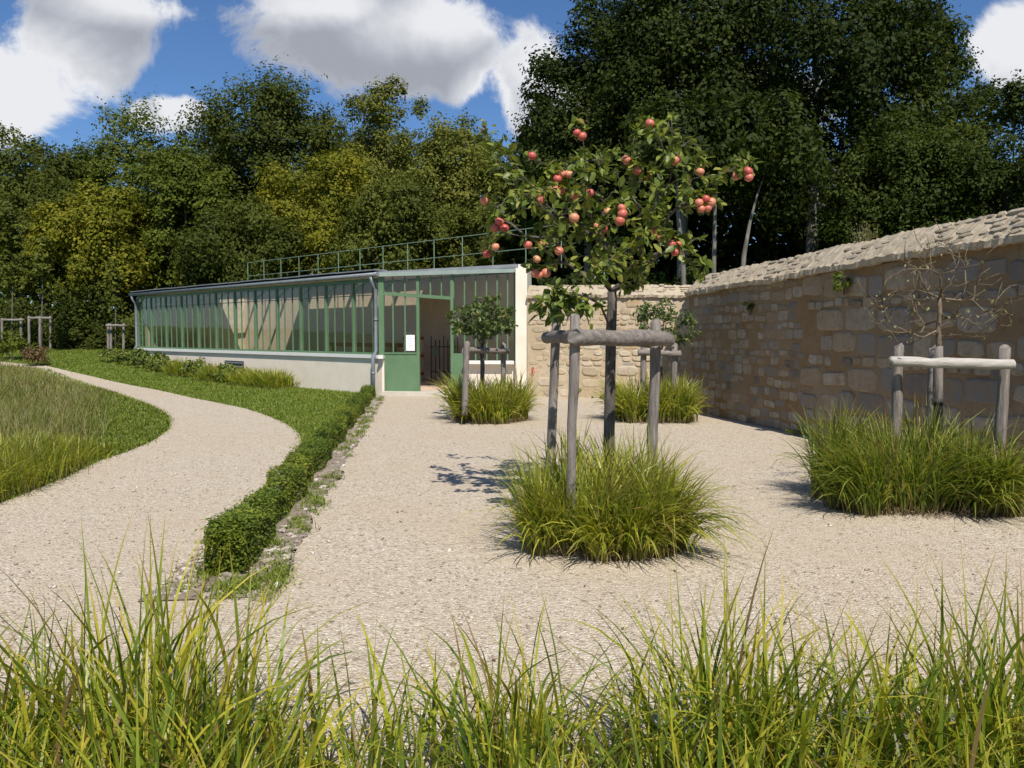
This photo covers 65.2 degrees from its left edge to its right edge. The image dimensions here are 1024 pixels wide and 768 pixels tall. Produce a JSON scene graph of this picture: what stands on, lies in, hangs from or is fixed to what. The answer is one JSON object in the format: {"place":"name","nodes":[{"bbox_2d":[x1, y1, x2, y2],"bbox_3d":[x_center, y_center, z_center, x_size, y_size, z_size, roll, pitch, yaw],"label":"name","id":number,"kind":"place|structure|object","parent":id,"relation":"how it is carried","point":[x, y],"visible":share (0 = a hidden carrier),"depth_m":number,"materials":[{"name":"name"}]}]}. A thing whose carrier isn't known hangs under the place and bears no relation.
{"place":"outdoors","nodes":[
{"label":"outdoors","id":0,"kind":"place"},
{"bbox_2d":[0,362,300,761],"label":"gravel path","id":1,"kind":"structure","parent":0,"point":[218,423],"depth_m":7.11,"materials":[{"name":"beige gravel"}]},
{"bbox_2d":[0,356,123,448],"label":"meadow grass","id":2,"kind":"structure","parent":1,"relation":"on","point":[37,409],"depth_m":16.12,"materials":[{"name":"green plant"}]},
{"bbox_2d":[0,423,130,502],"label":"sedge edging","id":3,"kind":"object","parent":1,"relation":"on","point":[30,461],"visible":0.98,"depth_m":8.90,"materials":[{"name":"green plant"}]},
{"bbox_2d":[148,357,195,376],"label":"border grass","id":4,"kind":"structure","parent":0,"point":[171,370],"depth_m":27.77,"materials":[{"name":"green plant"}]},
{"bbox_2d":[0,313,357,503],"bbox_3d":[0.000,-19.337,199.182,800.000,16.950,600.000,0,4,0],"label":"ground","id":5,"kind":"structure","parent":0,"point":[24,362],"depth_m":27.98,"materials":[{"name":"green plant"}]},
{"bbox_2d":[1,318,24,347],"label":"tree frame","id":6,"kind":"object","parent":5,"relation":"on","point":[20,320],"visible":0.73,"depth_m":36.87,"materials":[{"name":"grey wood"}]},
{"bbox_2d":[0,246,26,335],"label":"sapling","id":7,"kind":"object","parent":5,"relation":"on","point":[8,269],"visible":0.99,"depth_m":36.65,"materials":[{"name":"green plant"}]},
{"bbox_2d":[0,329,35,359],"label":"perennial","id":8,"kind":"object","parent":5,"relation":"on","point":[12,342],"visible":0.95,"depth_m":32.67,"materials":[{"name":"green plant"}]},
{"bbox_2d":[19,344,51,365],"bbox_3d":[-18.257,-1.159,30.716,1.235,0.956,0.965,0,4,0],"label":"perennial","id":9,"kind":"object","parent":5,"relation":"on","point":[35,354],"visible":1,"depth_m":30.61,"materials":[{"name":"brown plant"}]},
{"bbox_2d":[27,316,52,350],"bbox_3d":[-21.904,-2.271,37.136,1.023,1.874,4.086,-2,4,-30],"label":"tree frame","id":10,"kind":"object","parent":5,"relation":"on","point":[50,318],"visible":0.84,"depth_m":36.02,"materials":[{"name":"grey wood"}]},
{"bbox_2d":[26,233,58,347],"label":"sapling","id":11,"kind":"object","parent":5,"relation":"on","point":[42,264],"visible":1,"depth_m":35.81,"materials":[{"name":"green plant"}]},
{"bbox_2d":[0,175,94,316],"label":"broadleaf tree","id":12,"kind":"object","parent":5,"relation":"on","point":[10,207],"visible":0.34,"depth_m":42.32,"materials":[{"name":"green plant"}]},
{"bbox_2d":[0,120,109,331],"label":"broadleaf tree","id":13,"kind":"object","parent":5,"relation":"on","point":[9,183],"visible":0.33,"depth_m":47.44,"materials":[{"name":"green plant"}]},
{"bbox_2d":[11,130,120,330],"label":"broadleaf tree","id":14,"kind":"object","parent":5,"relation":"on","point":[46,149],"visible":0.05,"depth_m":50.94,"materials":[{"name":"green plant"}]},
{"bbox_2d":[45,327,106,349],"bbox_3d":[-21.204,-2.208,39.102,2.786,1.113,1.945,0,4,0],"label":"shrub","id":15,"kind":"object","parent":5,"relation":"on","point":[70,334],"visible":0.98,"depth_m":38.88,"materials":[{"name":"green plant"}]},
{"bbox_2d":[59,313,120,346],"bbox_3d":[-20.897,-2.623,39.776,3.144,1.831,1.750,0,4,0],"label":"shrub","id":16,"kind":"object","parent":5,"relation":"on","point":[88,326],"visible":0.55,"depth_m":39.52,"materials":[{"name":"green plant"}]},
{"bbox_2d":[20,173,167,345],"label":"broadleaf tree","id":17,"kind":"object","parent":5,"relation":"on","point":[93,235],"visible":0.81,"depth_m":40.14,"materials":[{"name":"green plant"}]},
{"bbox_2d":[96,346,128,361],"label":"border plant","id":18,"kind":"object","parent":5,"relation":"on","point":[107,353],"visible":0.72,"depth_m":31.84,"materials":[{"name":"green plant"}]},
{"bbox_2d":[100,260,126,347],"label":"sapling","id":19,"kind":"object","parent":5,"relation":"on","point":[114,282],"visible":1,"depth_m":35.93,"materials":[{"name":"green plant"}]},
{"bbox_2d":[105,323,126,348],"bbox_3d":[-17.796,-2.012,35.984,1.030,1.448,0.368,0,4,0],"label":"tree frame","id":20,"kind":"object","parent":5,"relation":"on","point":[110,325],"visible":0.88,"depth_m":36.05,"materials":[{"name":"grey wood"}]},
{"bbox_2d":[42,85,193,318],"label":"broadleaf tree","id":21,"kind":"object","parent":5,"relation":"on","point":[112,153],"visible":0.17,"depth_m":51.28,"materials":[{"name":"green plant"}]},
{"bbox_2d":[113,348,150,364],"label":"border plant","id":22,"kind":"object","parent":5,"relation":"on","point":[130,355],"visible":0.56,"depth_m":30.77,"materials":[{"name":"green plant"}]},
{"bbox_2d":[131,350,162,366],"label":"border plant","id":23,"kind":"object","parent":5,"relation":"on","point":[146,358],"visible":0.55,"depth_m":29.72,"materials":[{"name":"green plant"}]},
{"bbox_2d":[143,351,176,371],"bbox_3d":[-12.581,-0.792,28.917,1.715,0.791,1.081,0,4,0],"label":"border plant","id":24,"kind":"object","parent":5,"relation":"on","point":[157,360],"visible":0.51,"depth_m":28.84,"materials":[{"name":"green plant"}]},
{"bbox_2d":[0,272,344,349],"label":"undergrowth","id":25,"kind":"object","parent":5,"relation":"on","point":[56,315],"visible":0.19,"depth_m":39.67,"materials":[{"name":"green plant"}]},
{"bbox_2d":[122,134,251,288],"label":"broadleaf tree","id":26,"kind":"object","parent":5,"relation":"on","point":[183,190],"visible":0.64,"depth_m":41.72,"materials":[{"name":"green plant"}]},
{"bbox_2d":[178,357,211,376],"bbox_3d":[-10.680,-0.541,27.250,1.310,0.780,1.002,2,4,28],"label":"border plant","id":27,"kind":"object","parent":5,"relation":"on","point":[187,364],"visible":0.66,"depth_m":27.10,"materials":[{"name":"green plant"}]},
{"bbox_2d":[150,114,249,278],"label":"broadleaf tree","id":28,"kind":"object","parent":5,"relation":"on","point":[198,140],"visible":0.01,"depth_m":53.07,"materials":[{"name":"green plant"}]},
{"bbox_2d":[188,360,229,381],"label":"border grass","id":29,"kind":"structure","parent":5,"relation":"on","point":[202,375],"depth_m":26.18,"materials":[{"name":"green plant"}]},
{"bbox_2d":[206,362,248,382],"bbox_3d":[-9.007,-0.348,25.751,1.595,0.679,1.019,0,4,0],"label":"border plant","id":30,"kind":"object","parent":5,"relation":"on","point":[223,367],"visible":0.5,"depth_m":25.57,"materials":[{"name":"green plant"}]},
{"bbox_2d":[167,187,319,291],"bbox_3d":[-13.763,-5.664,40.875,8.216,8.250,8.227,0,4,0],"label":"broadleaf tree","id":31,"kind":"object","parent":5,"relation":"on","point":[232,259],"visible":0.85,"depth_m":38.80,"materials":[{"name":"green plant"}]},
{"bbox_2d":[167,49,360,274],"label":"broadleaf tree","id":32,"kind":"object","parent":5,"relation":"on","point":[272,138],"visible":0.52,"depth_m":48.20,"materials":[{"name":"green plant"}]},
{"bbox_2d":[248,143,382,286],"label":"broadleaf tree","id":33,"kind":"object","parent":5,"relation":"on","point":[340,175],"visible":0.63,"depth_m":41.02,"materials":[{"name":"green plant"}]},
{"bbox_2d":[129,226,561,396],"bbox_3d":[-6.473,-2.227,26.881,19.164,4.891,5.062,3,5,44],"label":"greenhouse","id":34,"kind":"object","parent":5,"relation":"on","point":[300,329],"visible":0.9,"depth_m":25.45,"materials":[{"name":"paint"}]},
{"bbox_2d":[329,342,402,351],"bbox_3d":[-4.835,-0.792,26.948,3.800,1.180,0.560,3,5,43],"label":"potting bench","id":35,"kind":"object","parent":34,"relation":"on","point":[366,345],"visible":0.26,"depth_m":26.72,"materials":[{"name":"red wood"}]},
{"bbox_2d":[384,352,416,390],"bbox_3d":[-2.899,-0.316,20.884,0.852,1.020,0.070,0,4,7],"label":"door panel","id":36,"kind":"structure","parent":34,"relation":"in","point":[400,367],"depth_m":20.86,"materials":[{"name":"green paint"}]},
{"bbox_2d":[406,335,414,350],"bbox_3d":[-2.643,-1.071,20.816,0.230,0.410,0.006,0,4,7],"label":"paper notice","id":37,"kind":"object","parent":34,"relation":"attached to","point":[410,342],"visible":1,"depth_m":20.82,"materials":[{"name":"white paper"}]},
{"bbox_2d":[430,336,458,380],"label":"iron gate","id":38,"kind":"structure","parent":34,"relation":"in","point":[435,351],"depth_m":24.99,"materials":[{"name":"black metal"}]},
{"bbox_2d":[453,353,462,387],"bbox_3d":[-1.390,-0.298,20.721,0.291,0.990,0.050,0,4,7],"label":"door panel","id":39,"kind":"structure","parent":34,"relation":"in","point":[458,357],"depth_m":20.68,"materials":[{"name":"green paint"}]},
{"bbox_2d":[295,92,416,249],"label":"broadleaf tree","id":40,"kind":"object","parent":5,"relation":"on","point":[358,135],"visible":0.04,"depth_m":51.99,"materials":[{"name":"green plant"}]},
{"bbox_2d":[332,73,446,209],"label":"broadleaf tree","id":41,"kind":"object","parent":5,"relation":"on","point":[392,151],"visible":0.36,"depth_m":47.92,"materials":[{"name":"green plant"}]},
{"bbox_2d":[314,159,487,284],"bbox_3d":[-5.732,-5.900,39.667,8.048,9.720,8.483,-4,5,-45],"label":"broadleaf tree","id":42,"kind":"object","parent":5,"relation":"on","point":[374,214],"visible":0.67,"depth_m":37.91,"materials":[{"name":"green plant"}]},
{"bbox_2d":[387,110,515,276],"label":"broadleaf tree","id":43,"kind":"object","parent":5,"relation":"on","point":[435,154],"visible":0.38,"depth_m":43.53,"materials":[{"name":"green plant"}]},
{"bbox_2d":[411,108,506,255],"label":"broadleaf tree","id":44,"kind":"object","parent":5,"relation":"on","point":[468,137],"visible":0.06,"depth_m":47.88,"materials":[{"name":"green plant"}]},
{"bbox_2d":[447,153,555,285],"bbox_3d":[0.053,-6.119,39.510,5.361,10.956,6.019,2,4,31],"label":"broadleaf tree","id":45,"kind":"object","parent":5,"relation":"on","point":[484,176],"visible":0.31,"depth_m":38.59,"materials":[{"name":"green plant"}]},
{"bbox_2d":[0,116,1023,335],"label":"woodland","id":46,"kind":"object","parent":5,"relation":"on","point":[728,253],"visible":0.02,"depth_m":38.49,"materials":[{"name":"green plant"}]},
{"bbox_2d":[496,0,676,284],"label":"broadleaf tree","id":47,"kind":"object","parent":5,"relation":"on","point":[555,121],"visible":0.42,"depth_m":31.90,"materials":[{"name":"green plant"}]},
{"bbox_2d":[527,284,691,397],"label":"stone wall","id":48,"kind":"structure","parent":5,"relation":"on","point":[592,364],"depth_m":19.86,"materials":[{"name":"beige stone"}]},
{"bbox_2d":[539,256,723,285],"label":"undergrowth","id":49,"kind":"object","parent":5,"relation":"on","point":[580,280],"visible":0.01,"depth_m":26.84,"materials":[{"name":"green plant"}]},
{"bbox_2d":[564,0,814,284],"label":"broadleaf tree","id":50,"kind":"object","parent":5,"relation":"on","point":[682,33],"visible":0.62,"depth_m":28.88,"materials":[{"name":"green plant"}]},
{"bbox_2d":[617,83,766,284],"bbox_3d":[4.893,-4.001,22.249,3.853,8.416,4.077,0,4,0],"label":"slender tree","id":51,"kind":"object","parent":5,"relation":"on","point":[675,104],"visible":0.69,"depth_m":21.66,"materials":[{"name":"green plant"}]},
{"bbox_2d":[644,89,781,272],"bbox_3d":[5.861,-4.142,23.426,4.187,8.546,3.471,0,4,0],"label":"slender tree","id":52,"kind":"object","parent":5,"relation":"on","point":[744,119],"visible":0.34,"depth_m":22.53,"materials":[{"name":"green plant"}]},
{"bbox_2d":[704,88,833,265],"bbox_3d":[7.536,-4.251,23.712,4.277,8.737,3.490,0,4,0],"label":"slender tree","id":53,"kind":"object","parent":5,"relation":"on","point":[791,155],"visible":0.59,"depth_m":22.90,"materials":[{"name":"green plant"}]},
{"bbox_2d":[673,0,973,252],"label":"broadleaf tree","id":54,"kind":"object","parent":5,"relation":"on","point":[861,54],"visible":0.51,"depth_m":27.98,"materials":[{"name":"green plant"}]},
{"bbox_2d":[684,208,1023,467],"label":"stone wall","id":55,"kind":"structure","parent":5,"relation":"on","point":[801,336],"depth_m":11.17,"materials":[{"name":"beige stone"}]},
{"bbox_2d":[743,301,754,314],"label":"wall plant","id":56,"kind":"object","parent":55,"relation":"attached to","point":[749,307],"depth_m":14.00,"materials":[{"name":"green plant"}]},
{"bbox_2d":[829,271,852,294],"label":"wall plant","id":57,"kind":"object","parent":55,"relation":"attached to","point":[839,286],"depth_m":11.32,"materials":[{"name":"green plant"}]},
{"bbox_2d":[850,205,866,242],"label":"dry shrub","id":58,"kind":"object","parent":5,"relation":"on","point":[859,237],"visible":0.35,"depth_m":12.45,"materials":[{"name":"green plant"}]},
{"bbox_2d":[860,203,887,241],"bbox_3d":[5.411,-0.951,12.165,0.365,3.582,0.371,-3,5,-41],"label":"dry shrub","id":59,"kind":"object","parent":5,"relation":"on","point":[870,235],"visible":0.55,"depth_m":12.06,"materials":[{"name":"green plant"}]},
{"bbox_2d":[799,93,1000,251],"bbox_3d":[13.094,-4.803,26.826,6.635,10.042,5.894,0,4,0],"label":"broadleaf tree","id":60,"kind":"object","parent":5,"relation":"on","point":[899,206],"visible":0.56,"depth_m":25.59,"materials":[{"name":"green plant"}]},
{"bbox_2d":[835,0,1015,240],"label":"broadleaf tree","id":61,"kind":"object","parent":5,"relation":"on","point":[957,66],"visible":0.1,"depth_m":30.70,"materials":[{"name":"green plant"}]},
{"bbox_2d":[902,67,1023,225],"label":"broadleaf tree","id":62,"kind":"object","parent":5,"relation":"on","point":[1004,178],"visible":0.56,"depth_m":24.99,"materials":[{"name":"green plant"}]},
{"bbox_2d":[210,364,259,385],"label":"border grass","id":63,"kind":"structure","parent":0,"point":[233,378],"depth_m":24.76,"materials":[{"name":"green plant"}]},
{"bbox_2d":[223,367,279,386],"bbox_3d":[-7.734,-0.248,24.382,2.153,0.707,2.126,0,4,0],"label":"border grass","id":64,"kind":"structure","parent":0,"point":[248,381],"depth_m":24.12,"materials":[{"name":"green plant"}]},
{"bbox_2d":[138,395,381,600],"bbox_3d":[-2.640,0.790,12.737,0.790,0.001,16.009,0,4,-6],"label":"soil strip","id":65,"kind":"object","parent":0,"point":[283,521],"visible":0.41,"depth_m":6.70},
{"bbox_2d":[146,395,382,600],"bbox_3d":[-2.725,0.787,12.653,0.785,0.058,15.873,0,4,-7],"label":"rubble","id":66,"kind":"object","parent":65,"relation":"on","point":[194,588],"visible":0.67,"depth_m":5.62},
{"bbox_2d":[168,396,384,604],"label":"weeds","id":67,"kind":"object","parent":65,"relation":"on","point":[276,569],"visible":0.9,"depth_m":5.48,"materials":[{"name":"green plant"}]},
{"bbox_2d":[194,384,375,576],"bbox_3d":[-2.832,0.594,12.925,0.580,0.489,15.588,0,4,-6],"label":"hedge","id":68,"kind":"object","parent":65,"relation":"on","point":[250,523],"visible":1,"depth_m":6.64,"materials":[{"name":"green plant"}]},
{"bbox_2d":[245,366,301,388],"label":"border grass","id":69,"kind":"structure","parent":0,"point":[272,380],"depth_m":23.45,"materials":[{"name":"green plant"}]},
{"bbox_2d":[402,330,423,380],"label":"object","id":70,"kind":"object","parent":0,"point":[410,332],"visible":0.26,"depth_m":24.94,"materials":[{"name":"paint"}]},
{"bbox_2d":[423,364,543,424],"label":"ornamental grass","id":71,"kind":"object","parent":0,"point":[494,402],"depth_m":14.32,"materials":[{"name":"plant"}]},
{"bbox_2d":[0,0,1023,307],"label":"sky","id":72,"kind":"structure","parent":0,"point":[57,56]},
{"bbox_2d":[0,396,1023,767],"bbox_3d":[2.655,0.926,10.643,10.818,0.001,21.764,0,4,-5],"label":"gravel yard","id":73,"kind":"structure","parent":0,"point":[411,424],"depth_m":5.25,"materials":[{"name":"beige gravel"}]},
{"bbox_2d":[445,293,517,384],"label":"young tree","id":74,"kind":"object","parent":73,"relation":"on","point":[492,329],"visible":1,"depth_m":14.34,"materials":[{"name":"green plant"}]},
{"bbox_2d":[461,341,509,414],"bbox_3d":[-0.463,-0.039,14.546,0.618,1.500,1.503,1,4,15],"label":"tree frame","id":75,"kind":"object","parent":73,"relation":"on","point":[502,351],"visible":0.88,"depth_m":13.92,"materials":[{"name":"grey wood"}]},
{"bbox_2d":[0,508,1023,767],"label":"foreground grass","id":76,"kind":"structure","parent":73,"relation":"on","point":[134,732],"depth_m":2.75,"materials":[{"name":"green plant"}]},
{"bbox_2d":[529,367,537,389],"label":"red flower","id":77,"kind":"object","parent":73,"relation":"on","point":[532,368],"visible":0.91,"depth_m":19.39,"materials":[{"name":"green plant"}]},
{"bbox_2d":[541,314,674,547],"bbox_3d":[0.801,0.353,6.584,1.083,1.878,1.820,0,4,0],"label":"tree frame","id":78,"kind":"object","parent":73,"relation":"on","point":[654,338],"visible":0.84,"depth_m":6.26,"materials":[{"name":"grey wood"}]},
{"bbox_2d":[474,111,763,456],"bbox_3d":[0.923,-0.609,6.983,2.510,3.646,2.226,0,4,0],"label":"apple tree","id":79,"kind":"object","parent":73,"relation":"on","point":[657,227],"visible":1,"depth_m":6.63,"materials":[{"name":"green plant"}]},
{"bbox_2d":[581,368,713,423],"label":"ornamental grass","id":80,"kind":"object","parent":73,"relation":"on","point":[681,404],"depth_m":14.29,"materials":[{"name":"plant"}]},
{"bbox_2d":[281,439,1018,664],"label":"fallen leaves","id":81,"kind":"object","parent":73,"relation":"on","point":[636,585],"visible":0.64,"depth_m":5.36,"materials":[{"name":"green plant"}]},
{"bbox_2d":[638,343,681,396],"bbox_3d":[2.676,-0.088,14.576,0.790,1.323,0.224,0,4,0],"label":"tree frame","id":82,"kind":"object","parent":73,"relation":"on","point":[674,353],"visible":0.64,"depth_m":14.55,"materials":[{"name":"grey wood"}]},
{"bbox_2d":[632,295,700,388],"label":"young tree","id":83,"kind":"object","parent":73,"relation":"on","point":[645,315],"visible":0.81,"depth_m":14.79,"materials":[{"name":"green plant"}]},
{"bbox_2d":[785,426,805,436],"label":"wall weed","id":84,"kind":"object","parent":73,"relation":"on","point":[794,431],"depth_m":12.47,"materials":[{"name":"green plant"}]},
{"bbox_2d":[857,216,1022,442],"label":"young tree","id":85,"kind":"object","parent":73,"relation":"on","point":[938,378],"visible":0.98,"depth_m":7.72,"materials":[{"name":"brown plant"}]},
{"bbox_2d":[888,343,1015,459],"bbox_3d":[4.064,0.194,7.823,1.150,1.195,1.118,0,4,0],"label":"tree frame","id":86,"kind":"object","parent":73,"relation":"on","point":[1004,363],"visible":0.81,"depth_m":7.43,"materials":[{"name":"grey wood"}]},
{"bbox_2d":[451,412,770,569],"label":"ornamental grass","id":87,"kind":"object","parent":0,"point":[631,510],"depth_m":5.68,"materials":[{"name":"plant"}]},
{"bbox_2d":[762,389,1023,520],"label":"ornamental grass","id":88,"kind":"object","parent":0,"point":[858,472],"depth_m":7.05,"materials":[{"name":"plant"}]}
]}

